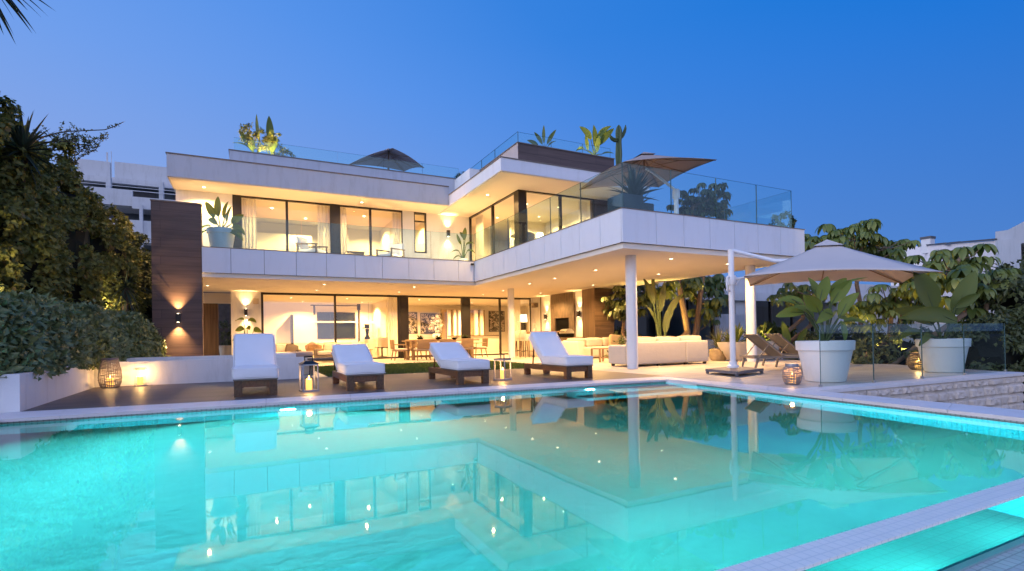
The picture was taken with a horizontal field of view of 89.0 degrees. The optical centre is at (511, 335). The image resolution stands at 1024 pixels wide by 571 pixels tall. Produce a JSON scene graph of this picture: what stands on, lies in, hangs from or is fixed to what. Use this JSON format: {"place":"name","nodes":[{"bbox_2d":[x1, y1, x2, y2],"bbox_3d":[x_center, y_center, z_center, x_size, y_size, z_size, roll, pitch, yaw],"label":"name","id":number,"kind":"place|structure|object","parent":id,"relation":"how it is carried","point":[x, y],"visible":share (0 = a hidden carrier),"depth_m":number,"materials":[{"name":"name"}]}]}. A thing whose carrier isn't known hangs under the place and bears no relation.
{"place":"outdoors","nodes":[
{"label":"outdoors","id":0,"kind":"place"},
{"bbox_2d":[315,360,523,375],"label":"grass","id":1,"kind":"structure","parent":0,"point":[413,367],"depth_m":14.74,"materials":[{"name":"plant"}]},
{"bbox_2d":[448,335,498,352],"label":"kitchen island","id":2,"kind":"structure","parent":0,"point":[493,344],"depth_m":27.82,"materials":[{"name":"paint"}]},
{"bbox_2d":[0,0,1023,285],"label":"sky","id":3,"kind":"structure","parent":0,"point":[906,115],"materials":[{"name":"blue"}]},
{"bbox_2d":[304,355,1022,406],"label":"terrace","id":4,"kind":"structure","parent":0,"point":[771,375],"depth_m":10.76,"materials":[{"name":"stone"}]},
{"bbox_2d":[94,357,303,386],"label":"garden wall","id":5,"kind":"structure","parent":4,"relation":"on","point":[183,371],"depth_m":10.73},
{"bbox_2d":[127,352,295,361],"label":"garden wall","id":6,"kind":"structure","parent":4,"relation":"on","point":[289,354],"depth_m":12.49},
{"bbox_2d":[275,343,301,352],"bbox_3d":[-8.821,0.674,19.627,0.744,0.744,1.542,-1,0,43],"label":"wicker sofa","id":7,"kind":"object","parent":4,"relation":"on","point":[284,347],"visible":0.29,"depth_m":19.86,"materials":[{"name":"beige fabric"}]},
{"bbox_2d":[314,342,337,361],"bbox_3d":[-7.228,0.651,20.518,0.886,0.744,0.744,-1,0,8],"label":"armchair","id":8,"kind":"object","parent":4,"relation":"on","point":[325,351],"visible":0.62,"depth_m":20.21,"materials":[{"name":"beige fabric"}]},
{"bbox_2d":[21,369,662,411],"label":"deck","id":9,"kind":"structure","parent":4,"relation":"on","point":[95,397],"depth_m":9.18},
{"bbox_2d":[98,358,121,387],"bbox_3d":[-7.708,0.726,9.992,0.386,0.566,0.386,-1,0,-27],"label":"woven lantern","id":10,"kind":"object","parent":9,"relation":"on","point":[110,380],"visible":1,"depth_m":9.89,"materials":[{"name":"brown wicker"}]},
{"bbox_2d":[231,333,278,396],"bbox_3d":[-4.303,0.455,8.727,0.667,0.974,1.850,-1,0,-27],"label":"sun lounger","id":11,"kind":"object","parent":9,"relation":"on","point":[254,360],"visible":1,"depth_m":8.71,"materials":[{"name":"fabric"}]},
{"bbox_2d":[299,356,319,391],"bbox_3d":[-3.349,0.633,8.588,0.279,0.583,0.279,-1,0,-35],"label":"candle lantern","id":12,"kind":"object","parent":9,"relation":"on","point":[308,380],"visible":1,"depth_m":8.55,"materials":[{"name":"metal"}]},
{"bbox_2d":[332,344,385,390],"bbox_3d":[-2.800,0.542,9.372,0.667,0.753,1.850,-1,0,-26],"label":"sun lounger","id":13,"kind":"object","parent":9,"relation":"on","point":[354,363],"visible":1,"depth_m":8.73,"materials":[{"name":"fabric"}]},
{"bbox_2d":[428,342,490,384],"bbox_3d":[-1.072,0.516,10.131,0.667,0.753,1.850,-1,0,-26],"label":"sun lounger","id":14,"kind":"object","parent":9,"relation":"on","point":[456,361],"visible":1,"depth_m":9.66,"materials":[{"name":"fabric"}]},
{"bbox_2d":[493,354,511,380],"bbox_3d":[-0.184,0.625,10.198,0.266,0.504,0.266,-1,0,30],"label":"candle lantern","id":15,"kind":"object","parent":9,"relation":"on","point":[502,374],"visible":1,"depth_m":10.15,"materials":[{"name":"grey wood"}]},
{"bbox_2d":[524,332,593,379],"bbox_3d":[0.930,0.390,10.929,0.667,0.943,1.850,-1,0,-26],"label":"sun lounger","id":16,"kind":"object","parent":9,"relation":"on","point":[552,353],"visible":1,"depth_m":10.83,"materials":[{"name":"fabric"}]},
{"bbox_2d":[412,339,430,360],"bbox_3d":[-3.527,0.577,20.432,0.613,0.829,0.632,-1,0,-27],"label":"dining chair","id":17,"kind":"object","parent":4,"relation":"on","point":[423,344],"visible":0.91,"depth_m":20.19,"materials":[{"name":"brown wood"}]},
{"bbox_2d":[402,339,478,359],"bbox_3d":[-2.944,0.591,21.644,3.034,0.785,1.017,-1,0,-28],"label":"dining table","id":18,"kind":"object","parent":4,"relation":"on","point":[414,341],"visible":0.46,"depth_m":21.25,"materials":[{"name":"brown wood"}]},
{"bbox_2d":[150,131,804,368],"bbox_3d":[-3.087,-2.939,20.211,17.769,8.003,20.234,-1,0,-27],"label":"villa","id":19,"kind":"object","parent":4,"relation":"on","point":[278,275],"visible":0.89,"depth_m":18.20,"materials":[{"name":"paint"}]},
{"bbox_2d":[203,303,218,355],"bbox_3d":[-12.210,-0.054,20.517,1.148,2.394,0.066,-1,0,-27],"label":"entrance door","id":20,"kind":"structure","parent":19,"relation":"in","point":[210,310],"depth_m":20.63,"materials":[{"name":"brown wood"}]},
{"bbox_2d":[202,197,244,247],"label":"potted strelitzia","id":21,"kind":"object","parent":19,"relation":"on","point":[220,236],"visible":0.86,"depth_m":16.23,"materials":[{"name":"plant"}]},
{"bbox_2d":[219,320,231,354],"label":"potted shrub","id":22,"kind":"object","parent":19,"relation":"on","point":[224,349],"visible":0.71,"depth_m":21.72,"materials":[{"name":"green plant"}]},
{"bbox_2d":[241,198,256,248],"bbox_3d":[-9.316,-3.696,18.472,0.476,2.255,0.073,-1,0,-27],"label":"curtain","id":23,"kind":"object","parent":19,"relation":"hanging from","point":[249,225],"visible":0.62,"depth_m":18.48,"materials":[{"name":"white fabric"}]},
{"bbox_2d":[234,114,295,156],"bbox_3d":[-9.294,-7.382,19.599,2.190,2.207,1.128,-1,0,-27],"label":"planting bed","id":24,"kind":"object","parent":19,"relation":"on","point":[267,139],"visible":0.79,"depth_m":19.60,"materials":[{"name":"green plant"}]},
{"bbox_2d":[241,195,330,252],"bbox_3d":[-8.113,-3.738,18.834,2.985,2.335,0.107,-1,0,-27],"label":"window","id":25,"kind":"structure","parent":19,"relation":"in","point":[250,197],"depth_m":18.79,"materials":[{"name":"metal"}]},
{"bbox_2d":[295,236,327,252],"bbox_3d":[-6.997,-3.002,18.122,0.900,0.829,0.713,-1,0,11],"label":"lounge chair","id":26,"kind":"object","parent":19,"relation":"on","point":[302,244],"visible":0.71,"depth_m":17.92,"materials":[{"name":"white fabric"}]},
{"bbox_2d":[317,205,329,252],"bbox_3d":[-7.079,-3.729,19.598,0.435,2.255,0.072,-1,0,-27],"label":"curtain","id":27,"kind":"object","parent":19,"relation":"hanging from","point":[323,214],"visible":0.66,"depth_m":19.59,"materials":[{"name":"white fabric"}]},
{"bbox_2d":[261,292,399,358],"bbox_3d":[-7.496,-0.341,21.988,5.568,2.786,0.107,-1,0,-27],"label":"window","id":28,"kind":"structure","parent":19,"relation":"in","point":[262,293],"depth_m":21.97,"materials":[{"name":"metal"}]},
{"bbox_2d":[318,313,353,337],"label":"rear window","id":29,"kind":"structure","parent":19,"relation":"in","point":[343,329],"depth_m":26.95,"materials":[{"name":"glass"}]},
{"bbox_2d":[340,208,346,253],"bbox_3d":[-6.445,-3.739,19.917,0.262,2.255,0.073,-1,0,-27],"label":"curtain","id":30,"kind":"object","parent":19,"relation":"hanging from","point":[343,220],"visible":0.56,"depth_m":19.92,"materials":[{"name":"white fabric"}]},
{"bbox_2d":[340,205,402,256],"bbox_3d":[-5.425,-3.778,20.187,2.394,2.335,0.107,-1,0,-27],"label":"window","id":31,"kind":"structure","parent":19,"relation":"in","point":[346,206],"depth_m":20.12,"materials":[{"name":"metal"}]},
{"bbox_2d":[350,148,423,170],"bbox_3d":[-5.397,-6.970,22.620,2.754,2.066,1.750,-1,0,21],"label":"roof parasol","id":32,"kind":"object","parent":19,"relation":"on","point":[397,156],"visible":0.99,"depth_m":22.55,"materials":[{"name":"beige fabric"}]},
{"bbox_2d":[376,243,404,256],"bbox_3d":[-4.489,-3.039,19.384,0.713,0.829,0.900,-1,0,25],"label":"lounge chair","id":33,"kind":"object","parent":19,"relation":"on","point":[397,250],"visible":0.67,"depth_m":19.49,"materials":[{"name":"fabric"}]},
{"bbox_2d":[387,297,396,356],"bbox_3d":[-5.371,-0.356,23.374,0.410,2.706,0.074,-1,0,-27],"label":"curtain","id":34,"kind":"object","parent":19,"relation":"hanging from","point":[392,315],"visible":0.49,"depth_m":23.37,"materials":[{"name":"white fabric"}]},
{"bbox_2d":[393,212,399,243],"bbox_3d":[-4.613,-3.766,20.837,0.295,2.255,0.072,-1,0,-27],"label":"curtain","id":35,"kind":"object","parent":19,"relation":"hanging from","point":[396,224],"visible":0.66,"depth_m":20.84,"materials":[{"name":"white fabric"}]},
{"bbox_2d":[409,312,417,333],"bbox_3d":[-5.618,-0.689,29.474,0.541,1.230,0.025,-1,0,-27],"label":"framed picture","id":36,"kind":"object","parent":19,"relation":"attached to","point":[413,328],"visible":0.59,"depth_m":29.49,"materials":[{"name":"paper"}]},
{"bbox_2d":[414,212,426,252],"bbox_3d":[-3.737,-4.137,21.101,0.517,1.656,0.164,-1,0,-27],"label":"window","id":37,"kind":"structure","parent":19,"relation":"in","point":[415,213],"depth_m":21.12,"materials":[{"name":"metal"}]},
{"bbox_2d":[420,313,433,333],"bbox_3d":[-4.775,-0.660,29.898,0.984,1.189,0.025,-1,0,-27],"label":"framed picture","id":38,"kind":"object","parent":19,"relation":"attached to","point":[425,322],"visible":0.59,"depth_m":29.84,"materials":[{"name":"paper"}]},
{"bbox_2d":[408,296,462,357],"bbox_3d":[-3.514,-0.401,23.997,2.599,2.786,0.098,-1,0,-27],"label":"window","id":39,"kind":"structure","parent":19,"relation":"in","point":[408,296],"depth_m":24.04,"materials":[{"name":"metal"}]},
{"bbox_2d":[452,228,474,260],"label":"potted strelitzia","id":40,"kind":"object","parent":19,"relation":"on","point":[463,234],"visible":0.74,"depth_m":20.72,"materials":[{"name":"plant"}]},
{"bbox_2d":[476,215,483,259],"bbox_3d":[-1.334,-3.819,21.690,0.074,2.255,0.656,-1,0,-27],"label":"curtain","id":41,"kind":"object","parent":19,"relation":"hanging from","point":[479,240],"visible":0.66,"depth_m":21.66,"materials":[{"name":"white fabric"}]},
{"bbox_2d":[469,192,514,260],"bbox_3d":[-0.808,-3.860,20.106,0.107,2.335,4.207,-1,0,-27],"label":"window","id":42,"kind":"structure","parent":19,"relation":"in","point":[491,206],"depth_m":19.91,"materials":[{"name":"metal"}]},
{"bbox_2d":[489,311,504,331],"bbox_3d":[-0.932,-0.841,31.834,1.066,1.271,0.025,-1,0,-27],"label":"framed picture","id":43,"kind":"object","parent":19,"relation":"attached to","point":[493,321],"visible":1,"depth_m":31.81,"materials":[{"name":"paper"}]},
{"bbox_2d":[470,297,530,354],"bbox_3d":[-0.535,-0.445,25.492,3.313,2.786,0.107,-1,0,-27],"label":"window","id":44,"kind":"structure","parent":19,"relation":"in","point":[499,298],"depth_m":25.42,"materials":[{"name":"metal"}]},
{"bbox_2d":[514,300,520,330],"bbox_3d":[0.254,-0.440,26.297,0.410,2.706,0.074,-1,0,-27],"label":"curtain","id":45,"kind":"object","parent":19,"relation":"hanging from","point":[517,308],"visible":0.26,"depth_m":26.32,"materials":[{"name":"white fabric"}]},
{"bbox_2d":[527,126,555,146],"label":"roof agave","id":46,"kind":"object","parent":19,"relation":"on","point":[549,139],"visible":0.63,"depth_m":20.00,"materials":[{"name":"green plant"}]},
{"bbox_2d":[525,190,594,241],"bbox_3d":[1.762,-3.912,18.765,2.919,2.335,0.107,-1,0,-27],"label":"window","id":47,"kind":"structure","parent":19,"relation":"in","point":[559,196],"depth_m":18.72,"materials":[{"name":"metal"}]},
{"bbox_2d":[576,125,613,154],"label":"banana plant","id":48,"kind":"object","parent":19,"relation":"on","point":[603,134],"visible":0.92,"depth_m":20.54,"materials":[{"name":"green plant"}]},
{"bbox_2d":[609,125,626,164],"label":"cactus","id":49,"kind":"object","parent":19,"relation":"on","point":[619,134],"visible":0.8,"depth_m":19.49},
{"bbox_2d":[605,165,662,211],"bbox_3d":[3.067,-3.538,13.106,1.501,1.416,1.816,-1,0,25],"label":"potted agave","id":50,"kind":"object","parent":19,"relation":"on","point":[633,197],"visible":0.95,"depth_m":12.70,"materials":[{"name":"green plant"}]},
{"bbox_2d":[579,152,716,213],"bbox_3d":[4.058,-4.218,16.009,2.981,2.838,2.990,-1,0,-17],"label":"terrace parasol","id":51,"kind":"object","parent":19,"relation":"on","point":[681,165],"visible":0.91,"depth_m":16.24,"materials":[{"name":"beige fabric"}]},
{"bbox_2d":[666,182,732,219],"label":"umbrella tree","id":52,"kind":"object","parent":19,"relation":"on","point":[702,206],"visible":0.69,"depth_m":17.39,"materials":[{"name":"green plant"}]},
{"bbox_2d":[768,210,797,227],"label":"shrub","id":53,"kind":"object","parent":19,"relation":"on","point":[774,217],"visible":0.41,"depth_m":15.09,"materials":[{"name":"green plant"}]},
{"bbox_2d":[516,331,559,356],"bbox_3d":[0.937,0.386,22.820,0.779,1.072,3.198,-1,0,-27],"label":"bar counter","id":54,"kind":"object","parent":4,"relation":"on","point":[531,350],"visible":0.25,"depth_m":22.57,"materials":[{"name":"beige wood"}]},
{"bbox_2d":[561,334,626,356],"bbox_3d":[3.652,0.385,19.872,3.664,0.835,1.573,-1,0,-25],"label":"sofa","id":55,"kind":"object","parent":4,"relation":"on","point":[578,346],"visible":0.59,"depth_m":19.59,"materials":[{"name":"beige fabric"}]},
{"bbox_2d":[599,283,658,336],"bbox_3d":[4.847,-0.660,21.284,3.107,3.220,1.844,-1,0,-27],"label":"umbrella tree","id":56,"kind":"object","parent":4,"relation":"on","point":[618,308],"visible":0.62,"depth_m":20.87,"materials":[{"name":"green plant"}]},
{"bbox_2d":[608,335,707,365],"bbox_3d":[4.103,0.418,14.572,2.754,0.808,0.983,-1,0,-25],"label":"sofa","id":57,"kind":"object","parent":4,"relation":"on","point":[660,350],"visible":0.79,"depth_m":14.16,"materials":[{"name":"beige fabric"}]},
{"bbox_2d":[643,279,681,336],"bbox_3d":[5.296,-0.740,18.272,1.352,3.142,0.377,-1,0,6],"label":"strelitzia clump","id":58,"kind":"object","parent":4,"relation":"on","point":[652,294],"visible":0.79,"depth_m":18.23,"materials":[{"name":"green plant"}]},
{"bbox_2d":[648,274,728,335],"bbox_3d":[7.175,-0.761,20.360,4.221,3.496,2.321,-1,0,-27],"label":"umbrella tree","id":59,"kind":"object","parent":4,"relation":"on","point":[689,288],"visible":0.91,"depth_m":20.03,"materials":[{"name":"green plant"}]},
{"bbox_2d":[706,326,729,360],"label":"potted grass palm","id":60,"kind":"object","parent":4,"relation":"on","point":[716,353],"visible":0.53,"depth_m":16.14,"materials":[{"name":"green plant"}]},
{"bbox_2d":[717,321,779,360],"bbox_3d":[7.403,0.160,16.123,2.542,1.224,1.245,-1,0,-27],"label":"potted plant","id":61,"kind":"object","parent":4,"relation":"on","point":[741,347],"visible":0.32,"depth_m":15.73,"materials":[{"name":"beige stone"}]},
{"bbox_2d":[613,276,917,339],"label":"wall","id":62,"kind":"structure","parent":4,"relation":"on","point":[766,310],"depth_m":26.09,"materials":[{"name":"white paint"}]},
{"bbox_2d":[637,302,663,336],"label":"window","id":63,"kind":"structure","parent":62,"relation":"in","point":[646,325],"depth_m":23.37,"materials":[{"name":"glass"}]},
{"bbox_2d":[663,299,689,336],"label":"window","id":64,"kind":"structure","parent":62,"relation":"in","point":[676,328],"depth_m":24.12,"materials":[{"name":"glass"}]},
{"bbox_2d":[690,300,713,339],"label":"window","id":65,"kind":"structure","parent":62,"relation":"in","point":[704,333],"depth_m":24.90,"materials":[{"name":"glass"}]},
{"bbox_2d":[756,301,771,326],"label":"window","id":66,"kind":"structure","parent":62,"relation":"in","point":[763,309],"depth_m":26.81,"materials":[{"name":"glass"}]},
{"bbox_2d":[772,302,793,333],"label":"window","id":67,"kind":"structure","parent":62,"relation":"in","point":[789,321],"depth_m":27.38,"materials":[{"name":"glass"}]},
{"bbox_2d":[740,333,798,367],"bbox_3d":[6.175,0.367,11.773,1.771,0.827,0.664,-1,0,-2],"label":"sunbed","id":68,"kind":"object","parent":4,"relation":"on","point":[764,345],"visible":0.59,"depth_m":11.68,"materials":[{"name":"wood"}]},
{"bbox_2d":[745,320,799,359],"bbox_3d":[9.387,0.434,18.454,3.100,1.944,1.998,-1,0,-27],"label":"shrub","id":69,"kind":"object","parent":4,"relation":"on","point":[774,329],"visible":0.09,"depth_m":18.30,"materials":[{"name":"green plant"}]},
{"bbox_2d":[762,333,798,366],"bbox_3d":[7.236,0.354,12.949,1.771,0.827,0.664,-1,0,-2],"label":"sunbed","id":70,"kind":"object","parent":4,"relation":"on","point":[784,344],"visible":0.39,"depth_m":12.92,"materials":[{"name":"beige metal"}]},
{"bbox_2d":[782,363,802,384],"bbox_3d":[4.471,0.619,8.318,0.300,0.332,0.300,-1,0,-27],"label":"woven lantern","id":71,"kind":"object","parent":4,"relation":"on","point":[790,373],"visible":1,"depth_m":8.23,"materials":[{"name":"wicker"}]},
{"bbox_2d":[781,321,818,358],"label":"tropical plant","id":72,"kind":"object","parent":4,"relation":"on","point":[785,332],"visible":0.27,"depth_m":16.62,"materials":[{"name":"green plant"}]},
{"bbox_2d":[766,282,837,351],"bbox_3d":[9.778,-0.479,17.696,1.949,2.737,4.306,-1,0,43],"label":"umbrella tree","id":73,"kind":"object","parent":4,"relation":"on","point":[799,291],"visible":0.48,"depth_m":17.50,"materials":[{"name":"green plant"}]},
{"bbox_2d":[707,314,912,358],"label":"boundary wall","id":74,"kind":"structure","parent":4,"relation":"on","point":[724,320],"depth_m":22.50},
{"bbox_2d":[776,276,870,381],"bbox_3d":[5.292,-0.122,8.774,1.610,1.785,0.877,-1,0,16],"label":"potted strelitzia","id":75,"kind":"object","parent":4,"relation":"on","point":[836,356],"visible":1,"depth_m":8.60,"materials":[{"name":"plant"}]},
{"bbox_2d":[705,240,942,376],"bbox_3d":[6.177,-0.614,10.886,3.876,2.762,3.498,-1,0,26],"label":"cantilever parasol","id":76,"kind":"object","parent":4,"relation":"on","point":[833,260],"visible":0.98,"depth_m":10.69,"materials":[{"name":"fabric"}]},
{"bbox_2d":[833,284,925,360],"bbox_3d":[11.496,-0.388,15.799,4.919,2.472,2.200,-1,0,-27],"label":"umbrella tree","id":77,"kind":"object","parent":4,"relation":"on","point":[867,309],"visible":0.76,"depth_m":14.80,"materials":[{"name":"green plant"}]},
{"bbox_2d":[850,319,948,365],"bbox_3d":[10.439,0.515,14.058,4.030,1.903,1.743,-1,0,-27],"label":"shrub","id":78,"kind":"object","parent":4,"relation":"on","point":[895,348],"visible":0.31,"depth_m":13.46,"materials":[{"name":"green plant"}]},
{"bbox_2d":[797,372,1023,409],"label":"stone wall","id":79,"kind":"structure","parent":4,"relation":"on","point":[1010,398],"depth_m":8.86,"materials":[{"name":"stone"}]},
{"bbox_2d":[818,323,1006,386],"bbox_3d":[7.048,0.274,8.905,5.441,0.932,0.039,-1,0,-25],"label":"glass fence","id":80,"kind":"object","parent":79,"relation":"on","point":[921,377],"visible":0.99,"depth_m":8.87,"materials":[{"name":"glass"}]},
{"bbox_2d":[906,352,923,369],"bbox_3d":[8.545,0.547,10.947,0.430,0.361,0.430,-1,0,-27],"label":"woven lantern","id":81,"kind":"object","parent":4,"relation":"on","point":[913,360],"visible":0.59,"depth_m":10.90,"materials":[{"name":"brown wicker"}]},
{"bbox_2d":[893,271,979,372],"bbox_3d":[8.368,-0.287,10.305,1.771,2.022,0.870,-1,0,4],"label":"potted strelitzia","id":82,"kind":"object","parent":4,"relation":"on","point":[944,354],"visible":1,"depth_m":10.15,"materials":[{"name":"plant"}]},
{"bbox_2d":[792,324,870,360],"bbox_3d":[10.782,0.533,17.113,3.889,1.798,2.126,-1,0,-27],"label":"shrub","id":83,"kind":"object","parent":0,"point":[837,335],"visible":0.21,"depth_m":16.59,"materials":[{"name":"green plant"}]},
{"bbox_2d":[666,381,1023,570],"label":"pool wall","id":84,"kind":"structure","parent":0,"point":[983,556],"depth_m":2.55,"materials":[{"name":"tile"}]},
{"bbox_2d":[0,381,1023,424],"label":"waterline tiles","id":85,"kind":"object","parent":84,"relation":"attached to","point":[427,396],"visible":0.67,"depth_m":6.85,"materials":[{"name":"tile"}]},
{"bbox_2d":[0,376,1023,422],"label":"pool coping","id":86,"kind":"object","parent":84,"relation":"on","point":[991,412],"visible":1,"depth_m":6.87,"materials":[{"name":"stone"}]},
{"bbox_2d":[716,478,1023,570],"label":"pool edge","id":87,"kind":"object","parent":84,"relation":"on","point":[805,556],"visible":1,"depth_m":2.26,"materials":[{"name":"tile"}]},
{"bbox_2d":[804,219,921,338],"bbox_3d":[11.626,-1.533,17.712,6.163,4.649,2.398,-1,0,-27],"label":"umbrella tree","id":88,"kind":"object","parent":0,"point":[878,244],"visible":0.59,"depth_m":17.20,"materials":[{"name":"green plant"}]},
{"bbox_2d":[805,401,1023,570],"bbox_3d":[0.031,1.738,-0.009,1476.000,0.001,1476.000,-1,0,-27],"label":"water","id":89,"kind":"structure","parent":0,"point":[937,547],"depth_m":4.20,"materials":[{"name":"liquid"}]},
{"bbox_2d":[987,496,1023,517],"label":"pool basin","id":90,"kind":"object","parent":89,"relation":"in","point":[1014,507],"depth_m":4.86,"materials":[{"name":"tile"}]},
{"bbox_2d":[0,382,1023,570],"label":"water","id":91,"kind":"structure","parent":90,"relation":"in","point":[665,476],"depth_m":3.21,"materials":[{"name":"liquid"}]},
{"bbox_2d":[887,243,1021,364],"bbox_3d":[12.935,-0.888,15.081,7.392,3.432,2.280,-1,0,-27],"label":"umbrella tree","id":92,"kind":"object","parent":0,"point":[956,265],"visible":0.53,"depth_m":14.40,"materials":[{"name":"green plant"}]},
{"bbox_2d":[891,222,1023,333],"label":"neighbour house","id":93,"kind":"structure","parent":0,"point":[1009,244],"depth_m":23.51,"materials":[{"name":"paint"}]},
{"bbox_2d":[949,312,1023,383],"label":"shrub","id":94,"kind":"object","parent":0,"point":[986,351],"visible":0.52,"depth_m":12.54,"materials":[{"name":"green plant"}]},
{"bbox_2d":[964,545,1023,570],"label":"ledge","id":95,"kind":"object","parent":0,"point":[1012,560],"depth_m":2.48,"materials":[{"name":"tile"}]},
{"bbox_2d":[965,252,1023,339],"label":"shrub","id":96,"kind":"object","parent":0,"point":[1012,305],"visible":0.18,"depth_m":14.86,"materials":[{"name":"green plant"}]},
{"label":"hillside","id":97,"kind":"structure","parent":0,"visible":0},
{"bbox_2d":[0,360,126,412],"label":"planter wall","id":98,"kind":"structure","parent":97,"relation":"on","point":[20,392],"depth_m":7.16,"materials":[{"name":"concrete"}]},
{"bbox_2d":[0,95,46,294],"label":"vine tree","id":99,"kind":"object","parent":98,"relation":"in","point":[12,214],"visible":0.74,"depth_m":9.45,"materials":[{"name":"green plant"}]},
{"bbox_2d":[0,0,54,41],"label":"yucca","id":100,"kind":"object","parent":98,"relation":"in","point":[12,4],"visible":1,"depth_m":7.40,"materials":[{"name":"green plant"}]},
{"bbox_2d":[0,107,68,189],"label":"yucca","id":101,"kind":"object","parent":98,"relation":"in","point":[20,137],"visible":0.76,"depth_m":9.90,"materials":[{"name":"green plant"}]},
{"bbox_2d":[0,148,75,303],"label":"vine tree","id":102,"kind":"object","parent":98,"relation":"on","point":[46,238],"visible":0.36,"depth_m":10.08,"materials":[{"name":"green plant"}]},
{"bbox_2d":[0,125,78,301],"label":"vine tree","id":103,"kind":"object","parent":98,"relation":"on","point":[51,188],"visible":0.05,"depth_m":11.48,"materials":[{"name":"green plant"}]},
{"bbox_2d":[32,136,116,310],"bbox_3d":[-11.327,-1.977,12.712,2.707,5.818,3.464,-1,0,-27],"label":"vine tree","id":104,"kind":"object","parent":98,"relation":"on","point":[82,212],"visible":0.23,"depth_m":12.64,"materials":[{"name":"green plant"}]},
{"bbox_2d":[59,128,108,164],"bbox_3d":[-10.670,-4.729,13.012,0.965,0.992,0.428,-1,0,-35],"label":"twig spray","id":105,"kind":"object","parent":104,"relation":"attached to","point":[88,147],"visible":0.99,"depth_m":13.06,"materials":[{"name":"green plant"}]},
{"bbox_2d":[69,122,108,161],"bbox_3d":[-10.640,-4.791,13.086,0.832,1.139,0.558,-1,0,-36],"label":"twig spray","id":106,"kind":"object","parent":104,"relation":"attached to","point":[84,145],"visible":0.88,"depth_m":13.01,"materials":[{"name":"green plant"}]},
{"bbox_2d":[0,287,166,380],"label":"hedge","id":107,"kind":"object","parent":98,"relation":"on","point":[39,334],"visible":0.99,"depth_m":8.10,"materials":[{"name":"green plant"}]},
{"bbox_2d":[103,266,166,315],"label":"fan palm","id":108,"kind":"object","parent":98,"relation":"on","point":[125,294],"visible":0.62,"depth_m":14.37,"materials":[{"name":"green plant"}]},
{"bbox_2d":[89,191,148,318],"bbox_3d":[-11.785,-1.603,14.802,2.324,5.109,3.142,-1,0,-27],"label":"vine tree","id":109,"kind":"object","parent":97,"relation":"on","point":[122,256],"visible":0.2,"depth_m":14.65,"materials":[{"name":"green plant"}]},
{"bbox_2d":[123,224,151,322],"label":"vine tree","id":110,"kind":"object","parent":97,"relation":"on","point":[140,238],"visible":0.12,"depth_m":16.56,"materials":[{"name":"green plant"}]},
{"bbox_2d":[57,151,221,292],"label":"apartment block","id":111,"kind":"structure","parent":97,"relation":"on","point":[130,190],"depth_m":31.27,"materials":[{"name":"paint"}]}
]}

